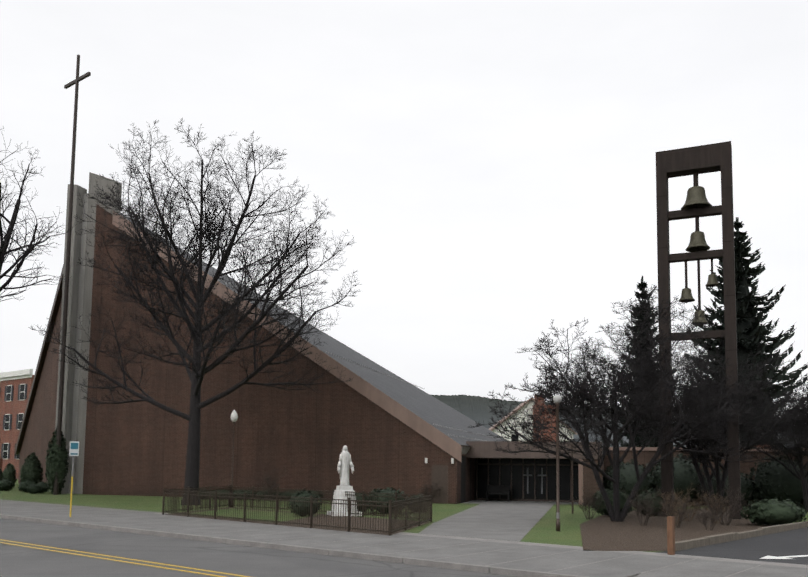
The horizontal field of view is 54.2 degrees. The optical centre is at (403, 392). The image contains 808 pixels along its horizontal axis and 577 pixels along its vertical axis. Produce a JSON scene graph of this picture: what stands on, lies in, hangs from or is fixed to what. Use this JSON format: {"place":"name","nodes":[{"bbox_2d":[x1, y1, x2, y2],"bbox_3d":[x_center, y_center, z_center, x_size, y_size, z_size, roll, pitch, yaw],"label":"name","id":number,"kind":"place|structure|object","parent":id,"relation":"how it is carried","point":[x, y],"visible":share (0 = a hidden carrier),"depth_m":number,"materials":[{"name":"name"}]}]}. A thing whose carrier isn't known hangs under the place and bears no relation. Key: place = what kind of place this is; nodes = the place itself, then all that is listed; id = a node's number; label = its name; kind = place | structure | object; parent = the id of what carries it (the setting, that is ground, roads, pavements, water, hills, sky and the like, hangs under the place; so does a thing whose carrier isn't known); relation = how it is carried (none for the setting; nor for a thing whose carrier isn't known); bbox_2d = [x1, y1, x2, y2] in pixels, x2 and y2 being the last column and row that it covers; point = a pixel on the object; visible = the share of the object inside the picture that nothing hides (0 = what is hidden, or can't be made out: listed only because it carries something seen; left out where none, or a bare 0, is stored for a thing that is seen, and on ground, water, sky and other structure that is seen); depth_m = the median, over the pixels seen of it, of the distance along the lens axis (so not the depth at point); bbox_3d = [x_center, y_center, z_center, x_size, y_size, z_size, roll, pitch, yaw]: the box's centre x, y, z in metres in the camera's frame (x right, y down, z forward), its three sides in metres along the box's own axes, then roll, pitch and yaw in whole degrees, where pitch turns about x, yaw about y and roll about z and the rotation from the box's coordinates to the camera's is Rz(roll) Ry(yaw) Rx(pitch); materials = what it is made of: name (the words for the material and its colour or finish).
{"place":"outdoors","nodes":[
{"label":"outdoors","id":0,"kind":"place"},
{"bbox_2d":[0,375,33,478],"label":"building","id":1,"kind":"structure","parent":0,"point":[14,407],"depth_m":89.49,"materials":[{"name":"red brick"}]},
{"bbox_2d":[0,384,26,458],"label":"windows","id":2,"kind":"structure","parent":1,"relation":"attached to","point":[25,397],"depth_m":89.53,"materials":[{"name":"glass"}]},
{"bbox_2d":[0,369,32,457],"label":"building trim","id":3,"kind":"structure","parent":1,"relation":"attached to","point":[18,374],"depth_m":89.30,"materials":[{"name":"white paint"}]},
{"bbox_2d":[70,443,77,454],"bbox_3d":[-12.844,2.210,30.744,0.198,0.460,0.231,1,-5,-2],"label":"sign","id":4,"kind":"object","parent":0,"point":[74,445],"visible":1,"depth_m":30.75,"materials":[{"name":"blue metal"}]},
{"bbox_2d":[0,518,516,576],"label":"road","id":5,"kind":"structure","parent":0,"point":[22,561],"depth_m":18.75,"materials":[{"name":"grey asphalt"}]},
{"bbox_2d":[0,539,249,576],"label":"yellow mark","id":6,"kind":"object","parent":5,"relation":"on","point":[124,558],"depth_m":18.45,"materials":[{"name":"paint"}]},
{"bbox_2d":[0,499,807,576],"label":"sidewalk","id":7,"kind":"structure","parent":0,"point":[627,566],"depth_m":20.90,"materials":[{"name":"grey concrete"}]},
{"bbox_2d":[70,477,72,516],"bbox_3d":[-12.903,4.060,30.606,0.064,1.550,0.064,1,-5,-2],"label":"sign post","id":8,"kind":"object","parent":7,"relation":"on","point":[71,495],"visible":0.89,"depth_m":30.58,"materials":[{"name":"yellow metal"}]},
{"bbox_2d":[72,456,73,476],"bbox_3d":[-12.886,2.591,30.739,0.056,1.400,0.056,1,-5,-2],"label":"bus stop pole","id":9,"kind":"object","parent":8,"relation":"on","point":[72,465],"visible":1,"depth_m":30.70,"materials":[{"name":"grey metal"}]},
{"bbox_2d":[69,441,78,455],"bbox_3d":[-12.850,2.206,30.749,0.254,0.570,0.295,1,-5,-2],"label":"sign","id":10,"kind":"object","parent":9,"relation":"attached to","point":[73,450],"visible":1,"depth_m":30.74,"materials":[{"name":"white metal"}]},
{"bbox_2d":[667,516,674,554],"bbox_3d":[6.762,3.631,19.985,0.140,0.950,0.140,-4,-7,41],"label":"wood post","id":11,"kind":"object","parent":7,"relation":"on","point":[670,535],"visible":0.86,"depth_m":19.94,"materials":[{"name":"brown wood"}]},
{"bbox_2d":[0,479,807,573],"bbox_3d":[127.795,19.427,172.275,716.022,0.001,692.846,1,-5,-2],"label":"lawn slab","id":12,"kind":"structure","parent":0,"point":[543,530],"depth_m":38.38,"materials":[{"name":"green plant"}]},
{"bbox_2d":[0,458,2,470],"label":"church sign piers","id":13,"kind":"structure","parent":12,"relation":"on","point":[1,461],"depth_m":63.86,"materials":[{"name":"red brick"}]},
{"bbox_2d":[0,479,14,490],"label":"low shrub","id":14,"kind":"object","parent":12,"relation":"on","point":[9,488],"depth_m":54.47,"materials":[{"name":"green plant"}]},
{"bbox_2d":[2,463,16,484],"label":"evergreen shrub","id":15,"kind":"object","parent":12,"relation":"on","point":[11,469],"depth_m":58.57,"materials":[{"name":"green plant"}]},
{"bbox_2d":[18,480,35,491],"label":"low shrub","id":16,"kind":"object","parent":12,"relation":"on","point":[27,482],"depth_m":52.50,"materials":[{"name":"green plant"}]},
{"bbox_2d":[20,452,43,483],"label":"evergreen shrub","id":17,"kind":"object","parent":12,"relation":"on","point":[31,458],"depth_m":53.55,"materials":[{"name":"green plant"}]},
{"bbox_2d":[27,484,41,493],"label":"low shrub","id":18,"kind":"object","parent":12,"relation":"on","point":[36,489],"depth_m":50.61,"materials":[{"name":"green plant"}]},
{"bbox_2d":[0,127,76,301],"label":"tree","id":19,"kind":"object","parent":12,"relation":"on","point":[4,244],"visible":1,"depth_m":47.34,"materials":[{"name":"black plant"}]},
{"bbox_2d":[36,482,48,492],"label":"low shrub","id":20,"kind":"object","parent":12,"relation":"on","point":[44,488],"depth_m":51.64,"materials":[{"name":"green plant"}]},
{"bbox_2d":[45,428,68,493],"bbox_3d":[-22.262,4.257,50.636,1.416,4.728,1.429,1,-5,-2],"label":"evergreen shrub","id":21,"kind":"object","parent":12,"relation":"on","point":[55,467],"depth_m":50.18,"materials":[{"name":"green plant"}]},
{"bbox_2d":[55,184,86,493],"bbox_3d":[-22.198,-3.547,52.419,1.030,20.832,1.185,1,-5,-2],"label":"concrete pylon","id":22,"kind":"object","parent":12,"relation":"on","point":[75,252],"visible":0.5,"depth_m":52.18,"materials":[{"name":"grey concrete"}]},
{"bbox_2d":[68,193,87,493],"bbox_3d":[-21.504,-3.270,52.611,0.591,20.332,0.617,1,-5,-2],"label":"pylon groove","id":23,"kind":"object","parent":22,"relation":"attached to","point":[79,330],"visible":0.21,"depth_m":52.46},
{"bbox_2d":[53,55,90,494],"bbox_3d":[-21.918,-7.952,51.396,3.104,29.225,0.298,-4,-7,41],"label":"cross","id":24,"kind":"object","parent":12,"relation":"on","point":[77,80],"visible":0.85,"depth_m":51.33,"materials":[{"name":"metal"}]},
{"bbox_2d":[28,118,360,504],"bbox_3d":[-10.688,-4.355,40.692,16.828,19.190,13.027,1,-5,-2],"label":"tree","id":25,"kind":"object","parent":12,"relation":"on","point":[199,371],"visible":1,"depth_m":40.58,"materials":[{"name":"black plant"}]},
{"bbox_2d":[183,488,208,498],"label":"hedge shrub","id":26,"kind":"object","parent":12,"relation":"on","point":[203,493],"depth_m":45.81,"materials":[{"name":"green plant"}]},
{"bbox_2d":[208,488,228,498],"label":"hedge shrub","id":27,"kind":"object","parent":12,"relation":"on","point":[222,491],"depth_m":45.85,"materials":[{"name":"green plant"}]},
{"bbox_2d":[231,422,235,506],"bbox_3d":[-8.404,3.540,38.704,0.220,4.160,0.209,1,-5,-2],"label":"lamp post","id":28,"kind":"object","parent":12,"relation":"on","point":[232,463],"visible":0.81,"depth_m":38.69,"materials":[{"name":"brown metal"}]},
{"bbox_2d":[230,410,237,421],"bbox_3d":[-8.376,1.165,38.921,0.370,0.610,0.361,1,-5,-2],"label":"lamp globe","id":29,"kind":"object","parent":28,"relation":"on","point":[234,416],"visible":0.98,"depth_m":38.80,"materials":[{"name":"white glass"}]},
{"bbox_2d":[233,489,255,499],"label":"hedge shrub","id":30,"kind":"object","parent":12,"relation":"on","point":[242,493],"depth_m":45.86,"materials":[{"name":"green plant"}]},
{"bbox_2d":[18,204,474,503],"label":"church brick walls","id":31,"kind":"structure","parent":12,"relation":"on","point":[304,436],"depth_m":48.88,"materials":[{"name":"brown brick"}]},
{"bbox_2d":[15,264,63,454],"bbox_3d":[-28.869,-3.417,63.348,13.152,16.869,21.282,1,-5,-2],"label":"roof edge","id":32,"kind":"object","parent":31,"relation":"attached to","point":[39,371],"depth_m":64.71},
{"bbox_2d":[112,211,461,462],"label":"roof fascia","id":33,"kind":"structure","parent":31,"relation":"attached to","point":[413,421],"depth_m":46.44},
{"bbox_2d":[94,197,506,445],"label":"roof","id":34,"kind":"structure","parent":31,"relation":"on","point":[425,406],"depth_m":54.63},
{"bbox_2d":[219,280,498,440],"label":"snow guards","id":35,"kind":"object","parent":34,"relation":"on","point":[416,386],"visible":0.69,"depth_m":53.16,"materials":[{"name":"grey metal"}]},
{"bbox_2d":[425,458,453,463],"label":"wall lights","id":36,"kind":"object","parent":31,"relation":"attached to","point":[452,460],"depth_m":44.44,"materials":[{"name":"grey glass"}]},
{"bbox_2d":[431,465,447,503],"bbox_3d":[2.013,5.213,44.619,0.915,2.150,0.325,1,-5,-2],"label":"church side door","id":37,"kind":"structure","parent":31,"relation":"attached to","point":[439,474],"depth_m":44.59,"materials":[{"name":"brown wood"}]},
{"bbox_2d":[461,456,475,502],"bbox_3d":[3.978,5.256,47.923,0.001,2.709,5.000,-1,-5,16],"label":"end wall recess","id":38,"kind":"object","parent":31,"relation":"attached to","point":[463,474],"visible":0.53,"depth_m":46.45,"materials":[{"name":"black"}]},
{"bbox_2d":[255,489,280,498],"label":"hedge shrub","id":39,"kind":"object","parent":12,"relation":"on","point":[267,494],"depth_m":45.88,"materials":[{"name":"green plant"}]},
{"bbox_2d":[258,468,289,500],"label":"bare shrub","id":40,"kind":"object","parent":12,"relation":"on","point":[273,485],"visible":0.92,"depth_m":45.31,"materials":[{"name":"brown plant"}]},
{"bbox_2d":[279,490,298,499],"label":"hedge shrub","id":41,"kind":"object","parent":12,"relation":"on","point":[291,493],"depth_m":45.89,"materials":[{"name":"green plant"}]},
{"bbox_2d":[165,507,429,534],"bbox_3d":[-4.459,5.000,31.317,15.394,0.001,5.320,-4,-7,41],"label":"garden bed","id":42,"kind":"object","parent":12,"relation":"on","point":[305,520],"depth_m":29.26,"materials":[{"name":"brown soil"}]},
{"bbox_2d":[189,508,316,521],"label":"grass","id":43,"kind":"structure","parent":42,"relation":"on","point":[290,515],"depth_m":32.91,"materials":[{"name":"green plant"}]},
{"bbox_2d":[162,485,432,535],"bbox_3d":[-4.453,4.461,31.366,15.491,1.090,5.416,-4,-7,41],"label":"garden fence","id":44,"kind":"object","parent":42,"relation":"on","point":[425,513],"visible":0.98,"depth_m":29.03,"materials":[{"name":"brown metal"}]},
{"bbox_2d":[288,490,321,515],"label":"box shrub","id":45,"kind":"object","parent":12,"relation":"on","point":[302,499],"depth_m":32.09,"materials":[{"name":"green plant"}]},
{"bbox_2d":[300,490,322,497],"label":"hedge shrub","id":46,"kind":"object","parent":12,"relation":"on","point":[314,491],"depth_m":46.22,"materials":[{"name":"green plant"}]},
{"bbox_2d":[327,486,361,515],"bbox_3d":[-2.539,4.609,33.560,1.250,1.240,1.250,3,-6,-20],"label":"statue pedestal","id":47,"kind":"object","parent":12,"relation":"on","point":[339,492],"visible":0.73,"depth_m":33.17,"materials":[{"name":"stone"}]},
{"bbox_2d":[337,446,353,485],"bbox_3d":[-2.519,3.139,33.687,0.753,1.710,0.380,3,-6,-20],"label":"christ statue","id":48,"kind":"object","parent":47,"relation":"on","point":[344,463],"visible":1,"depth_m":33.58,"materials":[{"name":"stone"}]},
{"bbox_2d":[355,493,367,511],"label":"box shrub","id":49,"kind":"object","parent":12,"relation":"on","point":[359,497],"depth_m":35.62,"materials":[{"name":"green plant"}]},
{"bbox_2d":[365,487,409,513],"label":"box shrub","id":50,"kind":"object","parent":12,"relation":"on","point":[388,489],"depth_m":34.55,"materials":[{"name":"green plant"}]},
{"bbox_2d":[409,494,427,511],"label":"box shrub","id":51,"kind":"object","parent":12,"relation":"on","point":[413,501],"depth_m":35.81,"materials":[{"name":"green plant"}]},
{"bbox_2d":[417,481,445,499],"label":"bare shrub","id":52,"kind":"object","parent":12,"relation":"on","point":[426,490],"visible":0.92,"depth_m":44.14,"materials":[{"name":"brown plant"}]},
{"bbox_2d":[419,504,553,540],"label":"entrance walkway","id":53,"kind":"structure","parent":12,"relation":"on","point":[513,522],"depth_m":30.40,"materials":[{"name":"grey concrete"}]},
{"bbox_2d":[463,500,578,504],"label":"entrance slab","id":54,"kind":"structure","parent":12,"relation":"on","point":[504,502],"depth_m":46.76,"materials":[{"name":"grey concrete"}]},
{"bbox_2d":[485,485,510,500],"bbox_3d":[5.774,6.201,48.359,1.500,0.950,0.510,-1,-5,16],"label":"bench","id":55,"kind":"object","parent":54,"relation":"on","point":[499,489],"visible":0.9,"depth_m":48.50,"materials":[{"name":"black"}]},
{"bbox_2d":[476,458,577,501],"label":"link mullions","id":56,"kind":"object","parent":54,"relation":"on","point":[511,464],"visible":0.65,"depth_m":49.05,"materials":[{"name":"brown metal"}]},
{"bbox_2d":[477,458,578,500],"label":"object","id":57,"kind":"object","parent":56,"relation":"in","point":[564,477],"visible":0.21,"depth_m":49.10,"materials":[{"name":"black glass"}]},
{"bbox_2d":[523,468,545,493],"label":"door crosses","id":58,"kind":"object","parent":57,"relation":"attached to","point":[528,475],"depth_m":48.96,"materials":[{"name":"grey metal"}]},
{"bbox_2d":[555,403,559,530],"bbox_3d":[5.235,2.532,26.870,0.150,4.350,0.143,1,-5,-2],"label":"lamp post","id":59,"kind":"object","parent":12,"relation":"on","point":[557,471],"visible":1,"depth_m":26.82,"materials":[{"name":"brown metal"}]},
{"bbox_2d":[553,395,561,402],"bbox_3d":[5.262,0.236,27.079,0.310,0.300,0.302,1,-5,-2],"label":"lamp globe","id":60,"kind":"object","parent":59,"relation":"on","point":[557,398],"visible":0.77,"depth_m":26.97,"materials":[{"name":"white glass"}]},
{"bbox_2d":[571,444,573,513],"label":"thin posts","id":61,"kind":"object","parent":12,"relation":"on","point":[572,477],"visible":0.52,"depth_m":36.59,"materials":[{"name":"brown metal"}]},
{"bbox_2d":[578,459,582,504],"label":"corner column","id":62,"kind":"structure","parent":12,"relation":"on","point":[580,468],"depth_m":45.09,"materials":[{"name":"beige concrete"}]},
{"bbox_2d":[569,484,609,519],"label":"bare shrub","id":63,"kind":"object","parent":12,"relation":"on","point":[587,499],"visible":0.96,"depth_m":32.76,"materials":[{"name":"brown plant"}]},
{"bbox_2d":[580,508,773,550],"bbox_3d":[11.673,5.286,32.291,7.544,0.001,27.058,-1,-6,22],"label":"planting bed","id":64,"kind":"object","parent":12,"relation":"on","point":[606,533],"visible":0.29,"depth_m":27.35,"materials":[{"name":"brown soil"}]},
{"bbox_2d":[591,487,634,515],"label":"juniper shrub","id":65,"kind":"object","parent":64,"relation":"on","point":[611,499],"depth_m":34.40,"materials":[{"name":"green plant"}]},
{"bbox_2d":[467,285,773,521],"bbox_3d":[8.732,0.456,31.665,12.138,9.444,8.820,1,-5,-2],"label":"tree","id":66,"kind":"object","parent":64,"relation":"on","point":[616,391],"visible":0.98,"depth_m":31.44,"materials":[{"name":"black plant"}]},
{"bbox_2d":[621,485,663,524],"bbox_3d":[9.181,4.295,30.024,1.449,1.525,1.752,5,-7,-37],"label":"bare shrub","id":67,"kind":"object","parent":64,"relation":"on","point":[635,505],"visible":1,"depth_m":29.77,"materials":[{"name":"brown plant"}]},
{"bbox_2d":[632,489,662,515],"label":"juniper shrub","id":68,"kind":"object","parent":64,"relation":"on","point":[647,494],"depth_m":35.53,"materials":[{"name":"green plant"}]},
{"bbox_2d":[656,490,695,527],"bbox_3d":[10.018,4.271,28.950,1.473,1.398,1.723,-1,-5,14],"label":"bare shrub","id":69,"kind":"object","parent":64,"relation":"on","point":[682,512],"visible":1,"depth_m":28.89,"materials":[{"name":"brown plant"}]},
{"bbox_2d":[657,487,695,524],"bbox_3d":[10.478,4.260,30.478,1.706,1.708,1.425,4,-6,-34],"label":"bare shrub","id":70,"kind":"object","parent":64,"relation":"on","point":[674,503],"visible":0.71,"depth_m":30.51,"materials":[{"name":"brown plant"}]},
{"bbox_2d":[672,493,701,520],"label":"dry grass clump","id":71,"kind":"object","parent":64,"relation":"on","point":[697,508],"visible":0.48,"depth_m":32.32,"materials":[{"name":"brown plant"}]},
{"bbox_2d":[568,331,807,514],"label":"tree","id":72,"kind":"object","parent":64,"relation":"on","point":[705,460],"visible":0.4,"depth_m":36.29,"materials":[{"name":"black plant"}]},
{"bbox_2d":[694,503,722,529],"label":"bare shrub","id":73,"kind":"object","parent":64,"relation":"on","point":[711,516],"visible":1,"depth_m":27.79,"materials":[{"name":"brown plant"}]},
{"bbox_2d":[695,491,733,522],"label":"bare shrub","id":74,"kind":"object","parent":64,"relation":"on","point":[715,496],"visible":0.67,"depth_m":31.30,"materials":[{"name":"brown plant"}]},
{"bbox_2d":[689,482,751,524],"bbox_3d":[12.202,4.294,30.468,2.262,1.686,2.028,1,-5,-2],"label":"bare shrub","id":75,"kind":"object","parent":64,"relation":"on","point":[734,503],"visible":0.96,"depth_m":30.38,"materials":[{"name":"brown plant"}]},
{"bbox_2d":[740,498,806,524],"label":"juniper shrub","id":76,"kind":"object","parent":64,"relation":"on","point":[760,515],"depth_m":29.87,"materials":[{"name":"green plant"}]},
{"bbox_2d":[696,469,759,506],"bbox_3d":[18.195,5.393,44.333,3.613,2.224,2.856,1,-5,-2],"label":"yew shrub","id":77,"kind":"object","parent":12,"relation":"on","point":[743,480],"depth_m":43.38,"materials":[{"name":"green plant"}]},
{"bbox_2d":[723,377,807,511],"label":"tree","id":78,"kind":"object","parent":12,"relation":"on","point":[798,428],"visible":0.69,"depth_m":40.07,"materials":[{"name":"black plant"}]},
{"bbox_2d":[0,0,807,416],"label":"sky","id":79,"kind":"structure","parent":0,"point":[489,166],"materials":[{"name":"white"}]},
{"bbox_2d":[462,446,469,453],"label":"wall","id":80,"kind":"structure","parent":0,"point":[465,450],"depth_m":46.10,"materials":[{"name":"brown brick"}]},
{"bbox_2d":[492,400,572,441],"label":"white house walls","id":81,"kind":"structure","parent":0,"point":[529,404],"depth_m":101.07,"materials":[{"name":"white paint"}]},
{"bbox_2d":[511,434,517,440],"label":"house window","id":82,"kind":"structure","parent":81,"relation":"in","point":[514,436],"depth_m":100.90,"materials":[{"name":"black glass"}]},
{"bbox_2d":[489,398,576,434],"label":"house roof","id":83,"kind":"structure","parent":81,"relation":"on","point":[518,407],"depth_m":100.90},
{"bbox_2d":[533,396,555,441],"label":"house chimney","id":84,"kind":"object","parent":83,"relation":"on","point":[545,417],"visible":0.21,"depth_m":99.87,"materials":[{"name":"red brick"}]},
{"bbox_2d":[466,441,601,458],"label":"roof fascia","id":85,"kind":"structure","parent":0,"point":[482,449],"depth_m":46.29,"materials":[{"name":"brown wood"}]},
{"bbox_2d":[510,442,602,458],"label":"link roof slab","id":86,"kind":"structure","parent":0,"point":[540,458],"depth_m":47.48,"materials":[{"name":"brown"}]},
{"bbox_2d":[583,459,603,504],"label":"link brick pier","id":87,"kind":"structure","parent":0,"point":[590,480],"depth_m":44.96,"materials":[{"name":"brown brick"}]},
{"bbox_2d":[431,395,807,446],"bbox_3d":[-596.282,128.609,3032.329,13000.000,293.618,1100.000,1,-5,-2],"label":"mountain ridge","id":88,"kind":"structure","parent":0,"point":[476,409],"depth_m":3123.32,"materials":[{"name":"grey"}]},
{"bbox_2d":[603,459,655,497],"bbox_3d":[13.021,5.231,45.976,3.559,2.710,2.876,1,-5,-2],"label":"yew shrub","id":89,"kind":"object","parent":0,"point":[630,476],"depth_m":44.89,"materials":[{"name":"green plant"}]},
{"bbox_2d":[594,276,682,446],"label":"spruce","id":90,"kind":"object","parent":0,"point":[640,286],"depth_m":71.11,"materials":[{"name":"green plant"}]},
{"bbox_2d":[648,453,704,504],"bbox_3d":[15.704,5.048,45.500,3.612,3.071,2.904,1,-5,-2],"label":"yew shrub","id":91,"kind":"object","parent":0,"point":[686,480],"depth_m":44.42,"materials":[{"name":"green plant"}]},
{"bbox_2d":[646,217,807,447],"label":"spruce","id":92,"kind":"object","parent":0,"point":[761,328],"depth_m":60.42,"materials":[{"name":"green plant"}]},
{"bbox_2d":[656,527,807,564],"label":"parking asphalt","id":93,"kind":"structure","parent":0,"point":[788,543],"depth_m":21.56,"materials":[{"name":"grey asphalt"}]},
{"bbox_2d":[675,521,807,550],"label":"curb","id":94,"kind":"structure","parent":93,"relation":"on","point":[706,541],"depth_m":24.01,"materials":[{"name":"grey concrete"}]},
{"bbox_2d":[760,555,807,558],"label":"road marking","id":95,"kind":"object","parent":93,"relation":"on","point":[775,557],"visible":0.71,"depth_m":19.55,"materials":[{"name":"white paint"}]},
{"bbox_2d":[746,454,807,505],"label":"yew shrub","id":96,"kind":"object","parent":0,"point":[784,477],"depth_m":42.54,"materials":[{"name":"green plant"}]},
{"label":"ground","id":97,"kind":"structure","parent":0,"visible":0},
{"bbox_2d":[74,172,121,493],"bbox_3d":[-20.256,-4.005,52.301,2.224,21.769,1.262,1,-5,-2],"label":"concrete pylon","id":98,"kind":"object","parent":97,"relation":"on","point":[103,182],"visible":0.36,"depth_m":52.34,"materials":[{"name":"grey concrete"}]},
{"bbox_2d":[0,514,586,576],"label":"kerb","id":99,"kind":"structure","parent":97,"relation":"on","point":[456,566],"depth_m":20.17,"materials":[{"name":"concrete"}]},
{"bbox_2d":[656,141,741,518],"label":"bell tower","id":100,"kind":"structure","parent":97,"relation":"on","point":[707,158],"depth_m":35.54,"materials":[{"name":"brown metal"}]},
{"bbox_2d":[685,171,712,325],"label":"bell hangers","id":101,"kind":"object","parent":100,"relation":"hanging from","point":[695,178],"visible":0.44,"depth_m":35.94},
{"bbox_2d":[679,186,718,324],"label":"bells","id":102,"kind":"object","parent":100,"relation":"hanging from","point":[696,195],"visible":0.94,"depth_m":35.78,"materials":[{"name":"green metal"}]},
{"bbox_2d":[604,450,807,507],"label":"parish building","id":103,"kind":"structure","parent":97,"relation":"on","point":[644,457],"depth_m":46.06,"materials":[{"name":"brown brick"}]},
{"bbox_2d":[609,447,806,450],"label":"roof edge","id":104,"kind":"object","parent":103,"relation":"attached to","point":[639,448],"depth_m":46.99,"materials":[{"name":"metal"}]}
]}

